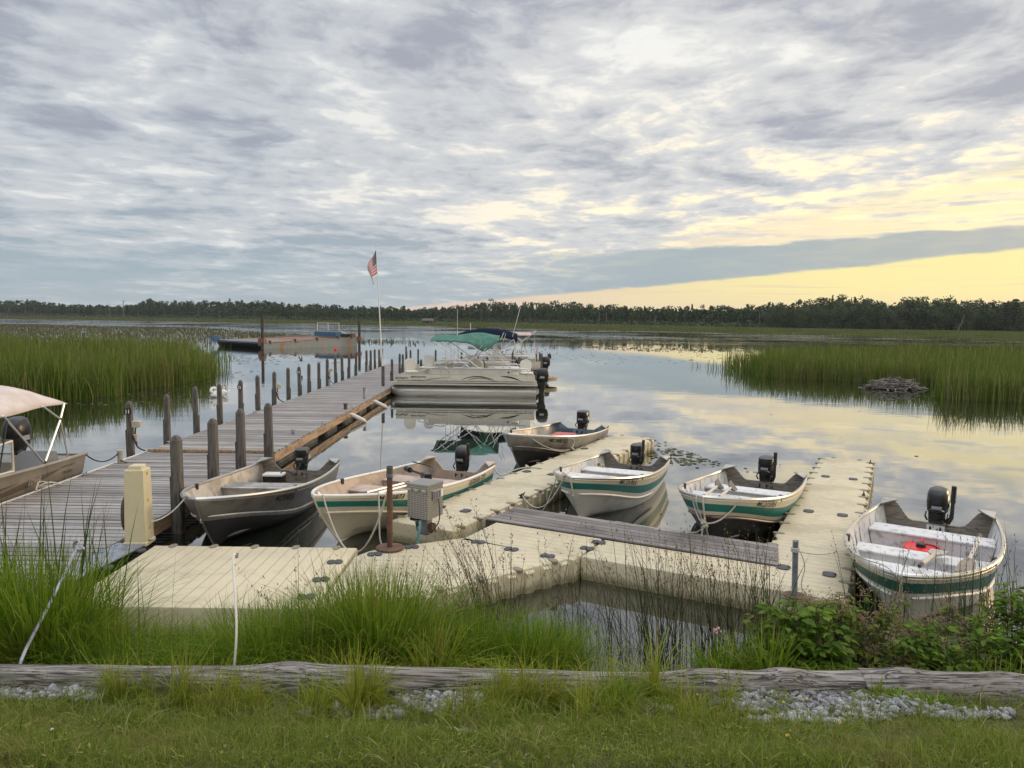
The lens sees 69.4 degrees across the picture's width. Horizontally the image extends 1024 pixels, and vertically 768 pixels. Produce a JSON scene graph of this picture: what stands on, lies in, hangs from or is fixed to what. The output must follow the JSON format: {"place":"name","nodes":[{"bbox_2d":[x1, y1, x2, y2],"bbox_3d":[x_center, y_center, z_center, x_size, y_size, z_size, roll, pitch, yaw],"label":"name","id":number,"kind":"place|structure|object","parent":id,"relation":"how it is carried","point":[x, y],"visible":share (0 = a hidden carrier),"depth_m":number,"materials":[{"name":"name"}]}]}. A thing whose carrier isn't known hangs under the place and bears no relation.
{"place":"outdoors","nodes":[
{"label":"outdoors","id":0,"kind":"place"},
{"bbox_2d":[0,318,1023,671],"bbox_3d":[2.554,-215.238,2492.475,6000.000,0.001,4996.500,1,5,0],"label":"water","id":1,"kind":"structure","parent":0,"point":[916,446],"depth_m":19.96,"materials":[{"name":"grey liquid"}]},
{"bbox_2d":[0,385,87,502],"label":"motor boat","id":2,"kind":"object","parent":1,"relation":"on","point":[19,463],"visible":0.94,"depth_m":10.84,"materials":[{"name":"beige paint"}]},
{"bbox_2d":[124,401,145,456],"bbox_3d":[-6.827,1.327,13.462,0.350,2.045,0.126,0,5,0],"label":"piling","id":3,"kind":"object","parent":1,"relation":"in","point":[132,437],"visible":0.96,"depth_m":13.39,"materials":[{"name":"grey wood"}]},
{"bbox_2d":[163,394,170,444],"bbox_3d":[-6.952,1.212,14.923,0.123,2.021,0.102,1,4,5],"label":"piling","id":4,"kind":"object","parent":1,"relation":"in","point":[166,425],"visible":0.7,"depth_m":14.85,"materials":[{"name":"grey wood"}]},
{"bbox_2d":[170,435,185,533],"bbox_3d":[-4.313,1.688,9.550,0.147,2.070,0.126,0,5,4],"label":"piling","id":5,"kind":"object","parent":1,"relation":"in","point":[178,525],"visible":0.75,"depth_m":9.47,"materials":[{"name":"grey wood"}]},
{"bbox_2d":[192,387,199,433],"bbox_3d":[-6.910,1.083,16.215,0.121,2.053,0.102,0,5,-1],"label":"piling","id":6,"kind":"object","parent":1,"relation":"in","point":[196,422],"visible":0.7,"depth_m":16.14,"materials":[{"name":"grey wood"}]},
{"bbox_2d":[207,418,218,478],"bbox_3d":[-4.461,1.549,11.065,0.147,2.080,0.126,1,4,6],"label":"piling","id":7,"kind":"object","parent":1,"relation":"in","point":[213,453],"visible":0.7,"depth_m":10.97,"materials":[{"name":"grey wood"}]},
{"bbox_2d":[74,544,357,635],"bbox_3d":[-2.845,2.064,7.378,2.260,0.414,1.775,1,5,0],"label":"floating dock section","id":8,"kind":"object","parent":1,"relation":"on","point":[256,563],"visible":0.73,"depth_m":7.24,"materials":[{"name":"beige plastic"}]},
{"bbox_2d":[216,383,222,424],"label":"piling","id":9,"kind":"object","parent":1,"relation":"in","point":[219,406],"visible":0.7,"depth_m":17.47,"materials":[{"name":"grey wood"}]},
{"bbox_2d":[235,409,245,468],"bbox_3d":[-4.460,1.446,12.179,0.147,2.090,0.126,0,5,2],"label":"piling","id":10,"kind":"object","parent":1,"relation":"in","point":[240,451],"visible":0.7,"depth_m":12.09,"materials":[{"name":"grey wood"}]},
{"bbox_2d":[237,380,243,410],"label":"piling","id":11,"kind":"object","parent":1,"relation":"in","point":[240,394],"visible":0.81,"depth_m":18.82,"materials":[{"name":"grey wood"}]},
{"bbox_2d":[255,375,260,411],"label":"piling","id":12,"kind":"object","parent":1,"relation":"in","point":[257,395],"visible":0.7,"depth_m":20.07,"materials":[{"name":"grey wood"}]},
{"bbox_2d":[180,447,339,545],"bbox_3d":[-3.573,1.670,10.582,1.520,1.145,4.337,1,5,0],"label":"boat","id":13,"kind":"object","parent":1,"relation":"on","point":[232,504],"visible":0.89,"depth_m":9.89,"materials":[{"name":"metal"}]},
{"bbox_2d":[262,462,300,482],"bbox_3d":[-3.798,1.493,12.219,0.574,0.365,0.262,1,5,0],"label":"battery","id":14,"kind":"object","parent":13,"relation":"in","point":[274,477],"visible":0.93,"depth_m":12.10,"materials":[{"name":"black plastic"}]},
{"bbox_2d":[259,314,265,349],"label":"spud pole","id":15,"kind":"object","parent":1,"relation":"in","point":[262,340],"visible":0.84,"depth_m":62.36,"materials":[{"name":"metal"}]},
{"bbox_2d":[263,403,273,460],"bbox_3d":[-4.309,1.371,13.122,0.147,2.080,0.126,0,5,-1],"label":"piling","id":16,"kind":"object","parent":1,"relation":"in","point":[268,437],"visible":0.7,"depth_m":13.02,"materials":[{"name":"grey wood"}]},
{"bbox_2d":[272,371,283,405],"bbox_3d":[-6.794,0.644,21.483,0.349,2.013,0.125,1,5,1],"label":"piling","id":17,"kind":"object","parent":1,"relation":"in","point":[275,392],"visible":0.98,"depth_m":21.41,"materials":[{"name":"grey wood"}]},
{"bbox_2d":[211,322,356,348],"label":"work barge","id":18,"kind":"object","parent":1,"relation":"on","point":[323,339],"visible":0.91,"depth_m":69.27,"materials":[{"name":"brown paint"}]},
{"bbox_2d":[154,364,416,463],"bbox_3d":[-5.522,0.383,26.892,2.354,0.618,26.500,1,5,0],"label":"wooden dock","id":19,"kind":"object","parent":1,"relation":"on","point":[305,415],"visible":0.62,"depth_m":18.49,"materials":[{"name":"grey wood"}]},
{"bbox_2d":[375,244,384,385],"bbox_3d":[-4.782,-2.114,26.783,0.323,5.830,0.100,1,5,0],"label":"flagpole","id":20,"kind":"object","parent":19,"relation":"attached to","point":[382,375],"visible":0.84,"depth_m":26.83,"materials":[{"name":"metal"}]},
{"bbox_2d":[367,251,376,284],"bbox_3d":[-5.013,-4.209,26.600,0.360,1.310,0.140,1,5,0],"label":"flag","id":21,"kind":"object","parent":20,"relation":"hanging from","point":[372,267],"visible":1,"depth_m":26.59,"materials":[{"name":"fabric"}]},
{"bbox_2d":[286,368,290,400],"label":"piling","id":22,"kind":"object","parent":1,"relation":"in","point":[288,392],"visible":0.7,"depth_m":22.71,"materials":[{"name":"grey wood"}]},
{"bbox_2d":[311,443,494,541],"bbox_3d":[-1.556,1.701,10.800,1.520,1.156,4.378,3,5,21],"label":"rowing boat","id":23,"kind":"object","parent":1,"relation":"on","point":[351,512],"visible":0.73,"depth_m":10.24,"materials":[{"name":"beige paint"}]},
{"bbox_2d":[322,491,386,552],"bbox_3d":[-1.801,1.525,8.463,1.108,0.864,0.020,4,6,35],"label":"mooring rope","id":24,"kind":"object","parent":23,"relation":"attached to","point":[375,527],"visible":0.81,"depth_m":8.41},
{"bbox_2d":[404,461,433,478],"bbox_3d":[-1.387,1.374,11.729,0.372,0.152,0.920,-2,6,-30],"label":"trolling motor","id":25,"kind":"object","parent":23,"relation":"on","point":[427,475],"visible":0.95,"depth_m":11.66,"materials":[{"name":"black metal"}]},
{"bbox_2d":[393,505,487,544],"bbox_3d":[-0.907,1.898,9.537,1.020,0.414,0.942,3,6,27],"label":"floating dock section","id":26,"kind":"object","parent":1,"relation":"on","point":[403,525],"visible":0.57,"depth_m":9.25,"materials":[{"name":"beige plastic"}]},
{"bbox_2d":[318,538,568,620],"bbox_3d":[-0.886,2.059,7.706,2.750,0.414,1.497,-3,6,-37],"label":"floating dock section","id":27,"kind":"object","parent":1,"relation":"on","point":[531,560],"visible":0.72,"depth_m":7.69,"materials":[{"name":"beige plastic"}]},
{"bbox_2d":[376,466,403,552],"bbox_3d":[-1.341,1.357,8.121,0.310,0.921,0.310,1,5,0],"label":"steel pipe","id":28,"kind":"object","parent":27,"relation":"on","point":[389,545],"visible":0.98,"depth_m":8.10,"materials":[{"name":"metal"}]},
{"bbox_2d":[406,478,443,543],"bbox_3d":[-1.020,1.578,8.750,0.374,0.834,0.401,3,6,28],"label":"metal box","id":29,"kind":"object","parent":27,"relation":"on","point":[425,498],"visible":0.87,"depth_m":8.67,"materials":[{"name":"metal"}]},
{"bbox_2d":[390,309,548,397],"bbox_3d":[-1.524,-1.046,27.616,5.799,3.467,2.420,1,5,0],"label":"pontoon boat","id":30,"kind":"object","parent":1,"relation":"on","point":[477,378],"visible":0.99,"depth_m":26.59,"materials":[{"name":"beige metal"}]},
{"bbox_2d":[415,309,535,377],"bbox_3d":[-1.553,-1.466,30.791,5.790,3.488,2.420,1,5,0],"label":"pontoon boat","id":31,"kind":"object","parent":1,"relation":"on","point":[510,335],"visible":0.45,"depth_m":30.05,"materials":[{"name":"white metal"}]},
{"bbox_2d":[437,331,549,371],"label":"pontoon boat","id":32,"kind":"object","parent":1,"relation":"on","point":[535,365],"visible":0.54,"depth_m":35.35,"materials":[{"name":"white metal"}]},
{"bbox_2d":[443,470,564,517],"bbox_3d":[-0.084,1.771,11.110,1.020,0.414,2.782,3,6,27],"label":"floating dock section","id":33,"kind":"object","parent":1,"relation":"on","point":[499,495],"visible":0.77,"depth_m":10.89,"materials":[{"name":"beige plastic"}]},
{"bbox_2d":[0,328,1023,402],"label":"marsh reeds","id":34,"kind":"object","parent":1,"relation":"on","point":[100,367],"visible":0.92,"depth_m":33.99,"materials":[{"name":"green plant"}]},
{"bbox_2d":[0,316,1023,356],"bbox_3d":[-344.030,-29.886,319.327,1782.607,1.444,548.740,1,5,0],"label":"marsh flat plants","id":35,"kind":"object","parent":1,"relation":"on","point":[100,328],"visible":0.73,"depth_m":142.42,"materials":[{"name":"green plant"}]},
{"bbox_2d":[464,523,605,582],"bbox_3d":[0.266,1.995,8.589,1.532,0.414,0.878,3,6,27],"label":"floating dock section","id":36,"kind":"object","parent":1,"relation":"on","point":[524,538],"visible":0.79,"depth_m":8.52,"materials":[{"name":"beige plastic"}]},
{"bbox_2d":[77,338,1019,472],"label":"floating leaves","id":37,"kind":"object","parent":1,"relation":"on","point":[677,460],"visible":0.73,"depth_m":77.39,"materials":[{"name":"green plant"}]},
{"bbox_2d":[502,410,608,467],"bbox_3d":[0.823,1.308,15.341,1.500,1.151,4.218,3,6,25],"label":"rowing boat","id":38,"kind":"object","parent":1,"relation":"on","point":[524,447],"visible":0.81,"depth_m":14.32,"materials":[{"name":"metal"}]},
{"bbox_2d":[521,447,622,473],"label":"floating dock section","id":39,"kind":"object","parent":1,"relation":"on","point":[549,465],"visible":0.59,"depth_m":13.52,"materials":[{"name":"beige plastic"}]},
{"bbox_2d":[553,440,669,516],"bbox_3d":[1.544,1.634,11.680,1.440,1.125,3.957,3,5,23],"label":"rowing boat","id":40,"kind":"object","parent":1,"relation":"on","point":[590,489],"visible":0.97,"depth_m":10.95,"materials":[{"name":"white paint"}]},
{"bbox_2d":[579,435,653,463],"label":"floating dock section","id":41,"kind":"object","parent":1,"relation":"on","point":[619,443],"visible":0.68,"depth_m":15.36,"materials":[{"name":"beige plastic"}]},
{"bbox_2d":[223,492,1021,671],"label":"rushes","id":42,"kind":"object","parent":1,"relation":"in","point":[686,629],"visible":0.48,"depth_m":5.81,"materials":[{"name":"green plant"}]},
{"bbox_2d":[145,490,1022,643],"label":"rush seed heads","id":43,"kind":"object","parent":42,"relation":"attached to","point":[616,530],"visible":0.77,"depth_m":5.75,"materials":[{"name":"brown plant"}]},
{"bbox_2d":[581,540,853,622],"bbox_3d":[2.086,2.097,7.718,2.660,0.406,0.708,3,6,27],"label":"floating dock section","id":44,"kind":"object","parent":1,"relation":"on","point":[819,585],"visible":0.58,"depth_m":7.60,"materials":[{"name":"beige plastic"}]},
{"bbox_2d":[783,540,832,600],"bbox_3d":[2.744,1.719,6.807,0.453,0.528,0.200,4,6,31],"label":"steel pipe","id":45,"kind":"object","parent":44,"relation":"on","point":[795,549],"visible":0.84,"depth_m":6.85,"materials":[{"name":"metal"}]},
{"bbox_2d":[678,452,806,538],"bbox_3d":[3.208,1.761,10.409,1.440,1.196,3.969,4,6,30],"label":"rowing boat","id":46,"kind":"object","parent":1,"relation":"on","point":[764,504],"visible":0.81,"depth_m":9.66,"materials":[{"name":"beige paint"}]},
{"bbox_2d":[691,493,740,527],"bbox_3d":[2.430,1.510,8.783,0.593,0.390,0.158,1,5,0],"label":"mooring rope","id":47,"kind":"object","parent":46,"relation":"hanging from","point":[704,524],"visible":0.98,"depth_m":8.78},
{"bbox_2d":[766,509,856,599],"bbox_3d":[3.591,2.018,8.774,0.970,0.414,2.764,3,6,27],"label":"floating dock section","id":48,"kind":"object","parent":1,"relation":"on","point":[809,530],"visible":0.55,"depth_m":8.60,"materials":[{"name":"beige plastic"}]},
{"bbox_2d":[485,507,778,566],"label":"plank ramp","id":49,"kind":"structure","parent":48,"relation":"on","point":[547,521],"depth_m":8.78,"materials":[{"name":"grey wood"}]},
{"bbox_2d":[791,475,870,517],"bbox_3d":[4.811,1.829,11.104,0.970,0.414,2.652,3,6,27],"label":"floating dock section","id":50,"kind":"object","parent":1,"relation":"on","point":[824,494],"visible":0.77,"depth_m":10.88,"materials":[{"name":"beige plastic"}]},
{"bbox_2d":[809,457,874,495],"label":"floating dock section","id":51,"kind":"object","parent":1,"relation":"on","point":[842,468],"visible":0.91,"depth_m":12.97,"materials":[{"name":"beige plastic"}]},
{"bbox_2d":[859,375,928,390],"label":"beaver lodge","id":52,"kind":"structure","parent":1,"relation":"on","point":[898,383],"depth_m":31.68,"materials":[{"name":"wood"}]},
{"bbox_2d":[844,486,1005,630],"bbox_3d":[4.439,1.972,8.012,1.480,1.233,4.061,4,6,34],"label":"rowing boat","id":53,"kind":"object","parent":1,"relation":"on","point":[885,523],"visible":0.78,"depth_m":8.28,"materials":[{"name":"white paint"}]},
{"bbox_2d":[903,538,939,551],"bbox_3d":[4.787,1.941,8.618,0.398,0.294,0.643,4,6,34],"label":"fuel tank","id":54,"kind":"object","parent":53,"relation":"on","point":[921,546],"visible":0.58,"depth_m":8.43,"materials":[{"name":"red plastic"}]},
{"bbox_2d":[918,549,948,567],"bbox_3d":[4.223,1.756,7.470,0.170,0.044,1.069,5,1,39],"label":"oar","id":55,"kind":"object","parent":53,"relation":"on","point":[936,552],"visible":0.95,"depth_m":7.61,"materials":[{"name":"beige plastic"}]},
{"bbox_2d":[954,533,981,572],"bbox_3d":[4.681,1.712,7.519,0.170,0.044,1.403,4,8,37],"label":"oar","id":56,"kind":"object","parent":53,"relation":"in","point":[970,563],"visible":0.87,"depth_m":7.21,"materials":[{"name":"white plastic"}]},
{"bbox_2d":[0,310,1023,339],"bbox_3d":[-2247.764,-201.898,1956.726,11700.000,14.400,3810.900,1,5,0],"label":"shore","id":57,"kind":"structure","parent":0,"point":[953,333],"depth_m":234.98,"materials":[{"name":"green plant"}]},
{"bbox_2d":[143,298,158,317],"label":"broadleaf tree","id":58,"kind":"object","parent":57,"relation":"on","point":[149,309],"visible":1,"depth_m":496.34,"materials":[{"name":"green plant"}]},
{"bbox_2d":[5,295,1004,325],"bbox_3d":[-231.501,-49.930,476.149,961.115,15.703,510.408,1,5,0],"label":"wood conifers","id":59,"kind":"object","parent":57,"relation":"on","point":[679,318],"visible":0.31,"depth_m":408.77,"materials":[{"name":"green plant"}]},
{"bbox_2d":[0,294,1023,330],"bbox_3d":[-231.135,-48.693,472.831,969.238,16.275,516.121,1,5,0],"label":"wood","id":60,"kind":"object","parent":57,"relation":"on","point":[576,312],"depth_m":409.37,"materials":[{"name":"green plant"}]},
{"bbox_2d":[766,308,785,327],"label":"broadleaf tree","id":61,"kind":"object","parent":57,"relation":"on","point":[773,316],"visible":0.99,"depth_m":268.08,"materials":[{"name":"green plant"}]},
{"bbox_2d":[780,306,795,327],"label":"broadleaf tree","id":62,"kind":"object","parent":57,"relation":"on","point":[788,318],"visible":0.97,"depth_m":265.81,"materials":[{"name":"green plant"}]},
{"bbox_2d":[793,307,808,327],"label":"broadleaf tree","id":63,"kind":"object","parent":57,"relation":"on","point":[802,316],"visible":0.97,"depth_m":260.87,"materials":[{"name":"green plant"}]},
{"bbox_2d":[806,306,828,327],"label":"broadleaf tree","id":64,"kind":"object","parent":57,"relation":"on","point":[819,312],"visible":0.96,"depth_m":258.71,"materials":[{"name":"green plant"}]},
{"bbox_2d":[816,298,842,323],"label":"broadleaf tree","id":65,"kind":"object","parent":57,"relation":"on","point":[829,318],"visible":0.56,"depth_m":264.25,"materials":[{"name":"green plant"}]},
{"bbox_2d":[828,306,846,328],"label":"broadleaf tree","id":66,"kind":"object","parent":57,"relation":"on","point":[835,316],"visible":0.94,"depth_m":253.75,"materials":[{"name":"green plant"}]},
{"bbox_2d":[843,306,860,328],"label":"broadleaf tree","id":67,"kind":"object","parent":57,"relation":"on","point":[848,312],"visible":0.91,"depth_m":253.19,"materials":[{"name":"green plant"}]},
{"bbox_2d":[854,299,878,328],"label":"broadleaf tree","id":68,"kind":"object","parent":57,"relation":"on","point":[863,319],"visible":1,"depth_m":247.91,"materials":[{"name":"green plant"}]},
{"bbox_2d":[869,303,891,328],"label":"broadleaf tree","id":69,"kind":"object","parent":57,"relation":"on","point":[880,306],"visible":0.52,"depth_m":248.27,"materials":[{"name":"green plant"}]},
{"bbox_2d":[874,307,896,328],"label":"broadleaf tree","id":70,"kind":"object","parent":57,"relation":"on","point":[886,312],"visible":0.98,"depth_m":244.83,"materials":[{"name":"green plant"}]},
{"bbox_2d":[889,310,904,328],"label":"broadleaf tree","id":71,"kind":"object","parent":57,"relation":"on","point":[897,325],"visible":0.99,"depth_m":243.29,"materials":[{"name":"green plant"}]},
{"bbox_2d":[897,299,920,329],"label":"broadleaf tree","id":72,"kind":"object","parent":57,"relation":"on","point":[907,304],"visible":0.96,"depth_m":243.19,"materials":[{"name":"green plant"}]},
{"bbox_2d":[902,299,926,329],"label":"broadleaf tree","id":73,"kind":"object","parent":57,"relation":"on","point":[915,305],"visible":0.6,"depth_m":244.03,"materials":[{"name":"green plant"}]},
{"bbox_2d":[912,301,931,329],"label":"broadleaf tree","id":74,"kind":"object","parent":57,"relation":"on","point":[920,323],"visible":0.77,"depth_m":243.35,"materials":[{"name":"green plant"}]},
{"bbox_2d":[926,298,949,329],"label":"broadleaf tree","id":75,"kind":"object","parent":57,"relation":"on","point":[934,306],"visible":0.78,"depth_m":239.76,"materials":[{"name":"green plant"}]},
{"bbox_2d":[929,306,949,329],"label":"broadleaf tree","id":76,"kind":"object","parent":57,"relation":"on","point":[938,315],"visible":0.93,"depth_m":237.08,"materials":[{"name":"green plant"}]},
{"bbox_2d":[948,306,969,329],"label":"broadleaf tree","id":77,"kind":"object","parent":57,"relation":"on","point":[956,316],"visible":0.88,"depth_m":234.37,"materials":[{"name":"green plant"}]},
{"bbox_2d":[954,303,979,329],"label":"broadleaf tree","id":78,"kind":"object","parent":57,"relation":"on","point":[967,312],"visible":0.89,"depth_m":233.16,"materials":[{"name":"green plant"}]},
{"bbox_2d":[971,308,993,330],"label":"broadleaf tree","id":79,"kind":"object","parent":57,"relation":"on","point":[982,317],"visible":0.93,"depth_m":233.09,"materials":[{"name":"green plant"}]},
{"bbox_2d":[985,310,1004,330],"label":"broadleaf tree","id":80,"kind":"object","parent":57,"relation":"on","point":[994,321],"visible":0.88,"depth_m":231.92,"materials":[{"name":"green plant"}]},
{"bbox_2d":[996,302,1013,330],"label":"pine","id":81,"kind":"object","parent":57,"relation":"on","point":[1006,313],"visible":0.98,"depth_m":226.57,"materials":[{"name":"green plant"}]},
{"bbox_2d":[990,301,1021,330],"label":"broadleaf tree","id":82,"kind":"object","parent":57,"relation":"on","point":[1007,326],"visible":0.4,"depth_m":229.85,"materials":[{"name":"green plant"}]},
{"bbox_2d":[1003,299,1023,330],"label":"pine","id":83,"kind":"object","parent":57,"relation":"on","point":[1014,324],"visible":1,"depth_m":224.49,"materials":[{"name":"green plant"}]},
{"bbox_2d":[0,0,1023,310],"label":"sky","id":84,"kind":"structure","parent":0,"point":[658,154],"materials":[{"name":"grey"}]},
{"bbox_2d":[0,685,1023,767],"bbox_3d":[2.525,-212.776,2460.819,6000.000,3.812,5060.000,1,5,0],"label":"ground","id":85,"kind":"structure","parent":0,"point":[1020,709],"depth_m":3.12,"materials":[{"name":"green plant"}]},
{"bbox_2d":[18,539,84,663],"bbox_3d":[-2.907,1.411,4.707,0.083,0.610,0.932,0,5,-12],"label":"metal pole","id":86,"kind":"object","parent":85,"relation":"on","point":[74,544],"visible":0.66,"depth_m":4.65,"materials":[{"name":"metal"}]},
{"bbox_2d":[0,451,263,587],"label":"wooden dock","id":87,"kind":"object","parent":85,"relation":"on","point":[110,489],"visible":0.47,"depth_m":9.74,"materials":[{"name":"grey wood"}]},
{"bbox_2d":[29,543,145,593],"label":"ramp","id":88,"kind":"structure","parent":87,"relation":"attached to","point":[121,548],"depth_m":7.81,"materials":[{"name":"metal"}]},
{"bbox_2d":[123,464,155,546],"bbox_3d":[-4.141,1.334,8.202,0.256,0.889,0.260,0,5,-4],"label":"utility post","id":89,"kind":"object","parent":87,"relation":"on","point":[137,487],"visible":1,"depth_m":8.11,"materials":[{"name":"beige plastic"}]},
{"bbox_2d":[147,449,263,452],"bbox_3d":[-5.535,1.230,13.567,2.280,0.047,0.045,1,5,0],"label":"threshold board","id":90,"kind":"object","parent":87,"relation":"on","point":[203,451],"visible":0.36,"depth_m":13.54,"materials":[{"name":"wood"}]},
{"bbox_2d":[232,553,238,665],"bbox_3d":[-1.657,1.349,4.427,0.038,0.610,0.286,-1,5,-17],"label":"marker stake","id":91,"kind":"object","parent":85,"relation":"on","point":[235,555],"visible":0.94,"depth_m":4.38,"materials":[{"name":"white paint"}]},
{"bbox_2d":[60,612,769,728],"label":"grass tufts","id":92,"kind":"object","parent":85,"relation":"on","point":[360,688],"visible":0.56,"depth_m":3.77,"materials":[{"name":"green plant"}]},
{"bbox_2d":[0,661,866,699],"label":"log","id":93,"kind":"object","parent":85,"relation":"on","point":[805,681],"visible":0.43,"depth_m":4.06,"materials":[{"name":"grey wood"}]},
{"bbox_2d":[0,683,1016,725],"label":"gravel","id":94,"kind":"structure","parent":85,"relation":"on","point":[821,698],"depth_m":3.86,"materials":[{"name":"grey gravel"}]},
{"bbox_2d":[0,464,1022,667],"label":"cattail leaves","id":95,"kind":"object","parent":85,"relation":"on","point":[83,556],"visible":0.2,"depth_m":5.61,"materials":[{"name":"green plant"}]},
{"bbox_2d":[0,519,1023,723],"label":"tall sedge","id":96,"kind":"object","parent":85,"relation":"on","point":[67,633],"visible":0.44,"depth_m":4.78,"materials":[{"name":"green plant"}]},
{"bbox_2d":[0,661,1023,736],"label":"bank weeds","id":97,"kind":"object","parent":85,"relation":"on","point":[64,705],"visible":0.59,"depth_m":3.57,"materials":[{"name":"green plant"}]},
{"bbox_2d":[744,604,783,653],"bbox_3d":[1.899,1.928,5.282,0.484,0.668,0.348,1,5,0],"label":"leafy shrub","id":98,"kind":"object","parent":85,"relation":"on","point":[763,622],"visible":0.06,"depth_m":5.28,"materials":[{"name":"green plant"}]},
{"bbox_2d":[741,596,858,670],"bbox_3d":[1.947,1.786,4.930,0.795,0.657,0.594,1,5,0],"label":"leafy shrub","id":99,"kind":"object","parent":85,"relation":"on","point":[823,632],"visible":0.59,"depth_m":4.84,"materials":[{"name":"green plant"}]},
{"bbox_2d":[794,581,911,668],"bbox_3d":[2.365,1.802,5.207,0.818,0.871,0.627,1,5,0],"label":"flowering shrub","id":100,"kind":"object","parent":85,"relation":"on","point":[859,619],"visible":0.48,"depth_m":5.12,"materials":[{"name":"green plant"}]},
{"bbox_2d":[832,627,971,671],"bbox_3d":[2.535,1.872,4.948,0.922,0.529,0.561,1,5,0],"label":"leafy shrub","id":101,"kind":"object","parent":85,"relation":"on","point":[886,659],"visible":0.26,"depth_m":4.91,"materials":[{"name":"green plant"}]},
{"bbox_2d":[854,667,1023,702],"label":"log","id":102,"kind":"object","parent":85,"relation":"on","point":[995,683],"visible":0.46,"depth_m":4.10,"materials":[{"name":"grey wood"}]},
{"bbox_2d":[875,589,1006,663],"bbox_3d":[3.123,1.946,5.372,0.855,0.781,0.678,1,5,0],"label":"flowering shrub","id":103,"kind":"object","parent":85,"relation":"on","point":[948,622],"visible":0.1,"depth_m":5.49,"materials":[{"name":"green plant"}]},
{"bbox_2d":[884,608,1023,673],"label":"leafy shrub","id":104,"kind":"object","parent":85,"relation":"on","point":[932,653],"visible":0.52,"depth_m":4.87,"materials":[{"name":"green plant"}]},
{"bbox_2d":[951,580,1023,673],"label":"leafy shrub","id":105,"kind":"object","parent":85,"relation":"on","point":[1017,635],"visible":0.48,"depth_m":5.08,"materials":[{"name":"green plant"}]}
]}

